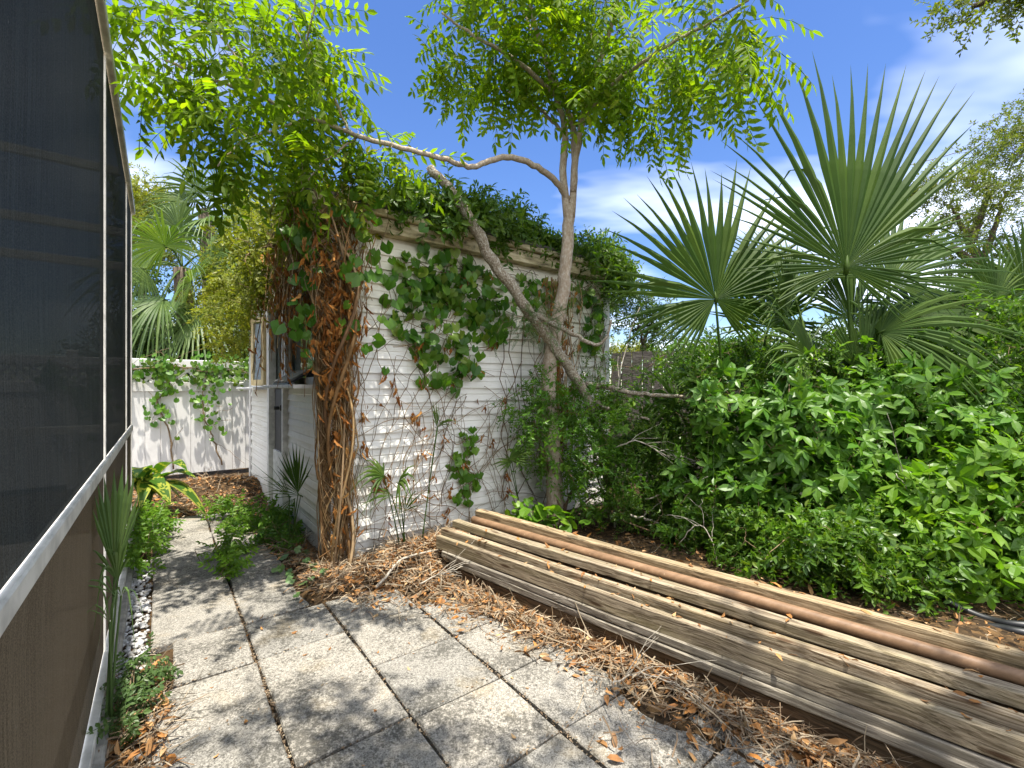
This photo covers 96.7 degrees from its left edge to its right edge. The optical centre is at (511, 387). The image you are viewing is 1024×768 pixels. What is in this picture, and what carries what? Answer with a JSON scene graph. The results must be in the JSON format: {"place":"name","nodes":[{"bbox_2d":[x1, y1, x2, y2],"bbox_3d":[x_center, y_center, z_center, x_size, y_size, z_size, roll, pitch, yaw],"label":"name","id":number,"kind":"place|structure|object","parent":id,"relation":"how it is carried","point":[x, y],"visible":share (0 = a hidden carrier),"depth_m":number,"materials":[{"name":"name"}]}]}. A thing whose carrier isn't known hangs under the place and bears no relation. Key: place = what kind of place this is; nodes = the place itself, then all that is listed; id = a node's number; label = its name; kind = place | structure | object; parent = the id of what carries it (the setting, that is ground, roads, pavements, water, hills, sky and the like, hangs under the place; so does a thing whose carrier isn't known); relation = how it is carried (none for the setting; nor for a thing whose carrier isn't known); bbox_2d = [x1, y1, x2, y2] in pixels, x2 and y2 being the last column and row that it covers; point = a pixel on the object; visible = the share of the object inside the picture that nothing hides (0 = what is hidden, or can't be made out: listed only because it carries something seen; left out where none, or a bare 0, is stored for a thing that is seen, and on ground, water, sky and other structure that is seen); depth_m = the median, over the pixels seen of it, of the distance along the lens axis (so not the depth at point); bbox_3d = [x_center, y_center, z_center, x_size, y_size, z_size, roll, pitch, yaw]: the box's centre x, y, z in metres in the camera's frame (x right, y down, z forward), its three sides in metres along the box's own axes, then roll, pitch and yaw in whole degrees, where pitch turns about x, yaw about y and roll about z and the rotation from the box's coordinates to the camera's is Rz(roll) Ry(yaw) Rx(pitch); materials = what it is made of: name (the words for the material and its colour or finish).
{"place":"outdoors","nodes":[
{"label":"outdoors","id":0,"kind":"place"},
{"bbox_2d":[106,0,1023,387],"label":"sky","id":1,"kind":"structure","parent":0,"point":[859,35],"materials":[{"name":"blue"}]},
{"bbox_2d":[109,389,1023,767],"bbox_3d":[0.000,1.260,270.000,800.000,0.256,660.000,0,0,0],"label":"ground","id":2,"kind":"structure","parent":0,"point":[943,621],"depth_m":2.93,"materials":[{"name":"soil"}]},
{"bbox_2d":[0,0,137,767],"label":"screen enclosure","id":3,"kind":"object","parent":2,"relation":"on","point":[67,207],"visible":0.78,"depth_m":1.28,"materials":[{"name":"white aluminium"},{"name":"dark screen mesh"}]},
{"bbox_2d":[86,631,182,747],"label":"weed clump","id":4,"kind":"object","parent":2,"relation":"on","point":[139,679],"visible":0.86,"depth_m":1.89,"materials":[{"name":"green plant"}]},
{"bbox_2d":[118,559,163,759],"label":"gravel","id":5,"kind":"structure","parent":2,"relation":"on","point":[145,605],"depth_m":2.71,"materials":[{"name":"white gravel"}]},
{"bbox_2d":[122,496,185,579],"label":"weed clump","id":6,"kind":"object","parent":2,"relation":"on","point":[143,531],"visible":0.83,"depth_m":3.67,"materials":[{"name":"green plant"}]},
{"bbox_2d":[129,162,197,306],"bbox_3d":[-8.725,-2.039,10.902,1.923,6.782,2.113,0,0,-30],"label":"broadleaf tree","id":7,"kind":"object","parent":2,"relation":"on","point":[138,194],"visible":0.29,"depth_m":10.82,"materials":[{"name":"green plant"}]},
{"bbox_2d":[132,459,206,514],"bbox_3d":[-3.672,1.065,4.610,0.902,0.592,0.720,0,0,-44],"label":"striped ginger","id":8,"kind":"object","parent":2,"relation":"on","point":[150,481],"visible":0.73,"depth_m":4.65,"materials":[{"name":"green plant"}]},
{"bbox_2d":[132,262,248,381],"bbox_3d":[-6.557,-0.728,9.024,4.200,4.175,1.823,0,0,5],"label":"broadleaf tree","id":9,"kind":"object","parent":2,"relation":"on","point":[153,277],"visible":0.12,"depth_m":8.63,"materials":[{"name":"green plant"}]},
{"bbox_2d":[132,193,248,379],"bbox_3d":[-6.088,-1.229,8.056,3.343,5.179,1.976,0,0,0],"label":"cabbage palm","id":10,"kind":"object","parent":2,"relation":"on","point":[184,276],"visible":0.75,"depth_m":8.08,"materials":[{"name":"green plant"}]},
{"bbox_2d":[132,358,251,474],"bbox_3d":[-4.338,0.430,7.184,8.759,1.840,0.100,0,0,-38],"label":"vinyl fence","id":11,"kind":"object","parent":2,"relation":"on","point":[193,449],"visible":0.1,"depth_m":6.81,"materials":[{"name":"white plastic"}]},
{"bbox_2d":[132,363,161,384],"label":"fence vine","id":12,"kind":"object","parent":11,"relation":"attached to","point":[138,374],"visible":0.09,"depth_m":6.28,"materials":[{"name":"green plant"}]},
{"bbox_2d":[139,353,194,468],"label":"fence vine","id":13,"kind":"object","parent":11,"relation":"attached to","point":[165,375],"visible":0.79,"depth_m":6.53,"materials":[{"name":"green plant"}]},
{"bbox_2d":[132,347,248,390],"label":"fence vine","id":14,"kind":"object","parent":11,"relation":"attached to","point":[235,380],"visible":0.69,"depth_m":6.79,"materials":[{"name":"green plant"}]},
{"bbox_2d":[188,341,247,464],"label":"fence vine","id":15,"kind":"object","parent":11,"relation":"attached to","point":[219,383],"visible":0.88,"depth_m":6.85,"materials":[{"name":"green plant"}]},
{"bbox_2d":[133,156,266,376],"bbox_3d":[-6.245,-1.857,9.454,2.450,6.426,2.041,0,0,28],"label":"cabbage palm","id":16,"kind":"object","parent":2,"relation":"on","point":[188,192],"visible":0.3,"depth_m":9.46,"materials":[{"name":"green plant"}]},
{"bbox_2d":[158,190,272,381],"bbox_3d":[-5.163,-1.238,9.177,2.743,5.190,2.547,0,0,15],"label":"broadleaf tree","id":17,"kind":"object","parent":2,"relation":"on","point":[199,284],"visible":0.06,"depth_m":8.53,"materials":[{"name":"green plant"}]},
{"bbox_2d":[194,489,277,536],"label":"weed clump","id":18,"kind":"object","parent":2,"relation":"on","point":[246,518],"visible":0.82,"depth_m":4.50,"materials":[{"name":"green plant"}]},
{"bbox_2d":[248,494,305,556],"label":"weed clump","id":19,"kind":"object","parent":2,"relation":"on","point":[261,530],"visible":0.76,"depth_m":3.99,"materials":[{"name":"green plant"}]},
{"bbox_2d":[236,187,618,560],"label":"garden shed","id":20,"kind":"structure","parent":2,"relation":"on","point":[280,419],"depth_m":4.04,"materials":[{"name":"white wood"}]},
{"bbox_2d":[184,210,306,369],"bbox_3d":[-2.893,-0.896,4.819,0.844,1.330,4.082,0,0,-38],"label":"broadleaf tree","id":21,"kind":"object","parent":20,"relation":"attached to","point":[242,290],"depth_m":4.69,"materials":[{"name":"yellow plant"}]},
{"bbox_2d":[250,311,266,386],"bbox_3d":[-3.145,-0.445,5.682,0.050,0.910,1.249,0,0,-38],"label":"window","id":22,"kind":"structure","parent":20,"relation":"in","point":[265,315],"depth_m":5.20,"materials":[{"name":"grey glass"}]},
{"bbox_2d":[273,315,280,506],"bbox_3d":[-2.473,0.225,4.779,0.130,2.150,0.580,0,0,-38],"label":"door","id":23,"kind":"structure","parent":20,"relation":"in","point":[277,451],"depth_m":4.87,"materials":[{"name":"grey wood"}]},
{"bbox_2d":[247,183,311,396],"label":"dead vine","id":24,"kind":"object","parent":20,"relation":"attached to","point":[281,305],"visible":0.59,"depth_m":3.51,"materials":[{"name":"brown plant"}]},
{"bbox_2d":[273,369,311,384],"bbox_3d":[-1.933,-0.086,3.997,0.196,0.133,0.620,0,0,-38],"label":"ribbed tray","id":25,"kind":"object","parent":20,"relation":"on","point":[298,375],"visible":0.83,"depth_m":3.85,"materials":[{"name":"black plastic"}]},
{"bbox_2d":[284,287,315,383],"bbox_3d":[-1.847,-0.460,4.025,0.079,0.880,1.199,0,0,-38],"label":"window","id":26,"kind":"structure","parent":20,"relation":"in","point":[297,364],"depth_m":4.22,"materials":[{"name":"grey glass"}]},
{"bbox_2d":[213,132,387,280],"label":"roof vine","id":27,"kind":"object","parent":20,"relation":"on","point":[289,207],"visible":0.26,"depth_m":3.50,"materials":[{"name":"green plant"}]},
{"bbox_2d":[291,183,377,567],"bbox_3d":[-1.282,-0.088,3.342,0.585,2.839,0.725,0,0,-22],"label":"dead vine","id":28,"kind":"object","parent":20,"relation":"attached to","point":[337,392],"visible":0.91,"depth_m":3.27,"materials":[{"name":"brown plant"}]},
{"bbox_2d":[265,181,451,374],"bbox_3d":[-1.048,-0.764,3.287,1.320,1.356,0.266,0,0,-24],"label":"green vine","id":29,"kind":"object","parent":20,"relation":"attached to","point":[295,234],"visible":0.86,"depth_m":3.19,"materials":[{"name":"green plant"}]},
{"bbox_2d":[379,242,509,398],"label":"wall vine","id":30,"kind":"object","parent":20,"relation":"attached to","point":[428,290],"depth_m":3.84,"materials":[{"name":"green plant"}]},
{"bbox_2d":[445,426,483,507],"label":"wall vine","id":31,"kind":"object","parent":20,"relation":"attached to","point":[464,476],"depth_m":4.02,"materials":[{"name":"green plant"}]},
{"bbox_2d":[375,159,561,271],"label":"roof vine","id":32,"kind":"object","parent":20,"relation":"on","point":[490,215],"visible":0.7,"depth_m":3.83,"materials":[{"name":"green plant"}]},
{"bbox_2d":[346,257,606,547],"bbox_3d":[-0.110,0.142,4.282,3.046,2.573,0.164,0,0,-38],"label":"dry creeper","id":33,"kind":"object","parent":20,"relation":"attached to","point":[413,419],"visible":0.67,"depth_m":3.83,"materials":[{"name":"brown plant"}]},
{"bbox_2d":[495,267,606,355],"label":"wall vine","id":34,"kind":"object","parent":20,"relation":"attached to","point":[590,293],"depth_m":4.78,"materials":[{"name":"green plant"}]},
{"bbox_2d":[534,275,581,492],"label":"dead vine","id":35,"kind":"object","parent":20,"relation":"attached to","point":[565,342],"visible":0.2,"depth_m":4.67,"materials":[{"name":"brown plant"}]},
{"bbox_2d":[532,220,642,305],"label":"roof vine","id":36,"kind":"object","parent":20,"relation":"on","point":[610,257],"visible":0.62,"depth_m":4.90,"materials":[{"name":"green plant"}]},
{"bbox_2d":[561,274,623,426],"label":"wall vine","id":37,"kind":"object","parent":20,"relation":"attached to","point":[600,336],"depth_m":5.02,"materials":[{"name":"green plant"}]},
{"bbox_2d":[106,0,823,525],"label":"pinnate tree","id":38,"kind":"object","parent":2,"relation":"on","point":[610,98],"visible":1,"depth_m":3.16,"materials":[{"name":"green plant"}]},
{"bbox_2d":[145,512,836,767],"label":"patio paving","id":39,"kind":"structure","parent":2,"relation":"on","point":[467,728],"depth_m":2.03,"materials":[{"name":"concrete"}]},
{"bbox_2d":[195,526,259,581],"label":"weed clump","id":40,"kind":"object","parent":39,"relation":"on","point":[227,549],"visible":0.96,"depth_m":3.32,"materials":[{"name":"green plant"}]},
{"bbox_2d":[526,609,591,651],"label":"fallen branch","id":41,"kind":"object","parent":39,"relation":"on","point":[537,646],"visible":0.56,"depth_m":2.39,"materials":[{"name":"brown wood"}]},
{"bbox_2d":[491,438,540,509],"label":"palm seedling","id":42,"kind":"object","parent":2,"relation":"on","point":[511,458],"visible":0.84,"depth_m":3.98,"materials":[{"name":"green plant"}]},
{"bbox_2d":[505,494,590,532],"bbox_3d":[0.304,1.117,3.914,0.735,0.412,0.415,0,0,0],"label":"seedling patch","id":43,"kind":"object","parent":2,"relation":"on","point":[537,512],"visible":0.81,"depth_m":3.88,"materials":[{"name":"green plant"}]},
{"bbox_2d":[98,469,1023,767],"bbox_3d":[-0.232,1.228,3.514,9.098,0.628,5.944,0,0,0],"label":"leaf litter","id":44,"kind":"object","parent":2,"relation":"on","point":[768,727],"visible":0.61,"depth_m":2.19,"materials":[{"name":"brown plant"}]},
{"bbox_2d":[87,465,144,726],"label":"palm seedling","id":45,"kind":"object","parent":44,"relation":"on","point":[118,508],"visible":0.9,"depth_m":1.86,"materials":[{"name":"green plant"}]},
{"bbox_2d":[241,443,312,547],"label":"palm seedling","id":46,"kind":"object","parent":44,"relation":"on","point":[294,472],"visible":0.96,"depth_m":3.72,"materials":[{"name":"green plant"}]},
{"bbox_2d":[271,546,326,597],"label":"ground ivy","id":47,"kind":"object","parent":44,"relation":"on","point":[279,569],"visible":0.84,"depth_m":3.23,"materials":[{"name":"green plant"}]},
{"bbox_2d":[350,459,424,543],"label":"palm seedling","id":48,"kind":"object","parent":44,"relation":"on","point":[377,472],"visible":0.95,"depth_m":3.37,"materials":[{"name":"green plant"}]},
{"bbox_2d":[375,549,442,588],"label":"fallen branch","id":49,"kind":"object","parent":44,"relation":"on","point":[387,574],"visible":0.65,"depth_m":3.18,"materials":[{"name":"beige wood"}]},
{"bbox_2d":[422,403,455,538],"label":"vine","id":50,"kind":"object","parent":44,"relation":"on","point":[436,416],"visible":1,"depth_m":3.69,"materials":[{"name":"plant"}]},
{"bbox_2d":[607,626,757,767],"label":"fallen branch","id":51,"kind":"object","parent":44,"relation":"on","point":[640,672],"visible":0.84,"depth_m":2.03,"materials":[{"name":"brown wood"}]},
{"bbox_2d":[426,165,703,522],"bbox_3d":[0.561,-0.253,4.194,2.636,3.173,0.594,0,0,-8],"label":"fallen tree","id":52,"kind":"object","parent":2,"relation":"on","point":[499,271],"visible":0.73,"depth_m":4.06,"materials":[{"name":"grey wood"}]},
{"bbox_2d":[479,289,583,354],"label":"air plant","id":53,"kind":"object","parent":52,"relation":"attached to","point":[528,324],"visible":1,"depth_m":3.96,"materials":[{"name":"green plant"}]},
{"bbox_2d":[490,356,653,533],"bbox_3d":[0.538,0.516,4.197,1.462,1.612,1.082,0,0,0],"label":"shrub","id":54,"kind":"object","parent":2,"relation":"on","point":[580,476],"visible":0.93,"depth_m":4.10,"materials":[{"name":"green plant"}]},
{"bbox_2d":[595,307,639,526],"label":"dead branch","id":55,"kind":"object","parent":2,"relation":"on","point":[619,377],"visible":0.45,"depth_m":4.43,"materials":[{"name":"brown wood"}]},
{"bbox_2d":[577,357,705,534],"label":"shrub","id":56,"kind":"object","parent":2,"relation":"on","point":[657,436],"visible":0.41,"depth_m":4.18,"materials":[{"name":"green plant"}]},
{"bbox_2d":[631,501,665,523],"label":"dead branch","id":57,"kind":"object","parent":2,"relation":"on","point":[644,518],"visible":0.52,"depth_m":3.98,"materials":[{"name":"grey wood"}]},
{"bbox_2d":[610,262,701,355],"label":"broadleaf tree","id":58,"kind":"object","parent":2,"relation":"on","point":[641,303],"visible":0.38,"depth_m":7.45,"materials":[{"name":"green plant"}]},
{"bbox_2d":[610,336,710,361],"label":"broadleaf tree","id":59,"kind":"object","parent":2,"relation":"on","point":[618,349],"visible":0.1,"depth_m":17.52,"materials":[{"name":"green plant"}]},
{"bbox_2d":[586,456,791,566],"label":"shrub","id":60,"kind":"object","parent":2,"relation":"on","point":[672,531],"visible":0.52,"depth_m":3.76,"materials":[{"name":"green plant"}]},
{"bbox_2d":[646,476,791,537],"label":"dead branch","id":61,"kind":"object","parent":60,"relation":"in","point":[687,497],"visible":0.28,"depth_m":3.73,"materials":[{"name":"wood"}]},
{"bbox_2d":[672,501,716,559],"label":"dead branch","id":62,"kind":"object","parent":2,"relation":"on","point":[699,525],"visible":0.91,"depth_m":3.33,"materials":[{"name":"grey wood"}]},
{"bbox_2d":[457,569,943,767],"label":"timber","id":63,"kind":"object","parent":2,"relation":"on","point":[826,726],"visible":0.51,"depth_m":1.96,"materials":[{"name":"brown wood"}]},
{"bbox_2d":[449,560,979,767],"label":"timber","id":64,"kind":"object","parent":63,"relation":"on","point":[876,733],"visible":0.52,"depth_m":1.88,"materials":[{"name":"brown wood"}]},
{"bbox_2d":[442,550,1017,767],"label":"timber","id":65,"kind":"object","parent":64,"relation":"on","point":[962,753],"visible":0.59,"depth_m":1.86,"materials":[{"name":"brown wood"}]},
{"bbox_2d":[436,535,1023,767],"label":"timber","id":66,"kind":"object","parent":65,"relation":"on","point":[1000,743],"visible":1,"depth_m":1.83,"materials":[{"name":"brown wood"}]},
{"bbox_2d":[419,540,474,584],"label":"fallen branch","id":67,"kind":"object","parent":66,"relation":"on","point":[448,571],"visible":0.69,"depth_m":3.08,"materials":[{"name":"beige wood"}]},
{"label":"timber","id":68,"kind":"object","parent":65,"relation":"on","visible":0},
{"bbox_2d":[441,527,1023,733],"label":"timber","id":69,"kind":"object","parent":68,"relation":"on","point":[1001,716],"visible":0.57,"depth_m":1.88,"materials":[{"name":"brown wood"}]},
{"bbox_2d":[623,323,794,528],"bbox_3d":[2.171,0.343,4.609,2.306,2.216,1.838,0,0,0],"label":"shrub","id":70,"kind":"object","parent":2,"relation":"on","point":[701,367],"visible":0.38,"depth_m":4.44,"materials":[{"name":"green plant"}]},
{"bbox_2d":[614,424,711,475],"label":"dead branch","id":71,"kind":"object","parent":70,"relation":"in","point":[632,440],"visible":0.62,"depth_m":3.97,"materials":[{"name":"wood"}]},
{"bbox_2d":[584,161,836,517],"bbox_3d":[1.860,-0.310,4.350,2.586,3.598,1.158,0,0,-26],"label":"fan palm","id":72,"kind":"object","parent":2,"relation":"on","point":[693,262],"visible":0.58,"depth_m":4.09,"materials":[{"name":"green plant"}]},
{"bbox_2d":[657,355,809,530],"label":"creeper","id":73,"kind":"object","parent":2,"relation":"on","point":[757,476],"visible":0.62,"depth_m":3.67,"materials":[{"name":"green plant"}]},
{"bbox_2d":[689,457,910,562],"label":"shrub","id":74,"kind":"object","parent":2,"relation":"on","point":[707,495],"visible":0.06,"depth_m":3.54,"materials":[{"name":"green plant"}]},
{"bbox_2d":[611,349,1014,481],"bbox_3d":[4.593,0.410,6.110,6.400,1.881,0.071,0,0,7],"label":"board fence","id":75,"kind":"object","parent":2,"relation":"on","point":[631,359],"visible":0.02,"depth_m":6.44,"materials":[{"name":"grey wood"}]},
{"bbox_2d":[738,363,913,530],"bbox_3d":[2.330,0.582,3.395,1.187,1.564,0.923,0,0,23],"label":"creeper","id":76,"kind":"object","parent":2,"relation":"on","point":[837,420],"visible":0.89,"depth_m":3.35,"materials":[{"name":"green plant"}]},
{"bbox_2d":[716,329,944,508],"bbox_3d":[2.691,0.447,4.016,1.799,1.962,1.394,0,0,0],"label":"shrub","id":77,"kind":"object","parent":2,"relation":"on","point":[826,362],"visible":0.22,"depth_m":3.81,"materials":[{"name":"green plant"}]},
{"bbox_2d":[691,480,974,620],"bbox_3d":[2.055,1.105,3.084,1.389,0.838,1.218,0,0,0],"label":"shrub","id":78,"kind":"object","parent":2,"relation":"on","point":[860,575],"visible":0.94,"depth_m":2.86,"materials":[{"name":"green plant"}]},
{"bbox_2d":[678,263,1023,354],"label":"broadleaf tree","id":79,"kind":"object","parent":2,"relation":"on","point":[709,337],"visible":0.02,"depth_m":7.88,"materials":[{"name":"green plant"}]},
{"bbox_2d":[775,479,953,602],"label":"creeper","id":80,"kind":"object","parent":2,"relation":"on","point":[861,532],"visible":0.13,"depth_m":3.06,"materials":[{"name":"green plant"}]},
{"bbox_2d":[710,52,1023,497],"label":"fan palm","id":81,"kind":"object","parent":2,"relation":"on","point":[875,205],"visible":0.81,"depth_m":3.74,"materials":[{"name":"green plant"}]},
{"bbox_2d":[898,301,995,354],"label":"dry frond","id":82,"kind":"object","parent":81,"relation":"hanging from","point":[940,320],"visible":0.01,"depth_m":4.13,"materials":[{"name":"green plant"}]},
{"bbox_2d":[887,414,930,559],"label":"dead branch","id":83,"kind":"object","parent":2,"relation":"on","point":[900,465],"visible":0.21,"depth_m":2.99,"materials":[{"name":"wood"}]},
{"bbox_2d":[841,446,993,502],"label":"feathery sapling","id":84,"kind":"object","parent":2,"relation":"on","point":[879,467],"visible":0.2,"depth_m":3.23,"materials":[{"name":"green plant"}]},
{"bbox_2d":[831,348,1023,469],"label":"creeper","id":85,"kind":"object","parent":2,"relation":"on","point":[905,411],"visible":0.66,"depth_m":3.29,"materials":[{"name":"green plant"}]},
{"bbox_2d":[833,323,1023,510],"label":"shrub","id":86,"kind":"object","parent":2,"relation":"on","point":[865,338],"visible":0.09,"depth_m":3.49,"materials":[{"name":"green plant"}]},
{"bbox_2d":[856,411,1023,608],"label":"shrub","id":87,"kind":"object","parent":2,"relation":"on","point":[1014,512],"visible":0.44,"depth_m":2.86,"materials":[{"name":"green plant"}]},
{"bbox_2d":[876,433,1023,610],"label":"creeper","id":88,"kind":"object","parent":2,"relation":"on","point":[960,477],"visible":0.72,"depth_m":2.86,"materials":[{"name":"green plant"}]},
{"bbox_2d":[899,282,1023,451],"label":"shrub","id":89,"kind":"object","parent":2,"relation":"on","point":[1014,314],"visible":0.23,"depth_m":3.58,"materials":[{"name":"green plant"}]},
{"bbox_2d":[903,88,1023,290],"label":"oak tree","id":90,"kind":"object","parent":2,"relation":"on","point":[1014,135],"visible":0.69,"depth_m":8.80,"materials":[{"name":"green plant"}]},
{"bbox_2d":[909,0,1023,57],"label":"oak tree","id":91,"kind":"object","parent":2,"relation":"on","point":[980,4],"visible":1,"depth_m":5.07,"materials":[{"name":"green plant"}]},
{"bbox_2d":[936,215,1023,341],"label":"fan palm","id":92,"kind":"object","parent":2,"relation":"on","point":[1016,258],"visible":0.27,"depth_m":4.52,"materials":[{"name":"green plant"}]},
{"bbox_2d":[943,597,1023,627],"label":"irrigation pipe","id":93,"kind":"object","parent":2,"relation":"on","point":[1015,623],"visible":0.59,"depth_m":2.61,"materials":[{"name":"black plastic"}]},
{"bbox_2d":[987,622,1023,635],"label":"irrigation pipe","id":94,"kind":"object","parent":2,"relation":"on","point":[1016,630],"visible":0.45,"depth_m":2.50,"materials":[{"name":"black plastic"}]},
{"bbox_2d":[1005,367,1023,446],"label":"shrub","id":95,"kind":"object","parent":2,"relation":"on","point":[1020,392],"visible":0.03,"depth_m":3.33,"materials":[{"name":"green plant"}]},
{"bbox_2d":[899,140,990,167],"bbox_3d":[13.840,-7.288,13.173,4.194,1.092,0.183,0,0,21],"label":"overhead cable","id":96,"kind":"object","parent":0,"point":[952,153],"visible":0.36,"depth_m":13.44,"materials":[{"name":"black plastic"}]},
{"bbox_3d":[1.033,1.214,2.097,3.600,0.098,0.097,0,0,42],"label":"timber","id":97,"kind":"object","parent":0,"visible":0},
{"bbox_2d":[470,533,1023,713],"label":"timber","id":98,"kind":"object","parent":97,"relation":"on","point":[726,616],"visible":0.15,"depth_m":2.15,"materials":[{"name":"brown wood"}]},
{"bbox_2d":[452,519,1023,709],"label":"timber","id":99,"kind":"object","parent":98,"relation":"on","point":[993,689],"visible":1,"depth_m":1.92,"materials":[{"name":"brown wood"}]},
{"bbox_3d":[1.114,1.121,2.186,3.600,0.096,0.117,0,0,42],"label":"timber","id":100,"kind":"object","parent":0,"visible":0},
{"bbox_2d":[513,535,951,665],"bbox_3d":[1.124,1.047,2.197,3.600,0.065,0.086,0,0,42],"label":"timber","id":101,"kind":"object","parent":100,"relation":"on","point":[843,633],"depth_m":1.90,"materials":[{"name":"brown wood"}]},
{"bbox_2d":[471,516,1023,686],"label":"brown rail","id":102,"kind":"object","parent":101,"relation":"on","point":[1002,672],"visible":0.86,"depth_m":1.96,"materials":[{"name":"brown wood"}]},
{"bbox_2d":[475,509,1023,669],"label":"timber","id":103,"kind":"object","parent":101,"relation":"on","point":[988,650],"visible":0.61,"depth_m":2.01,"materials":[{"name":"beige wood"}]}
]}

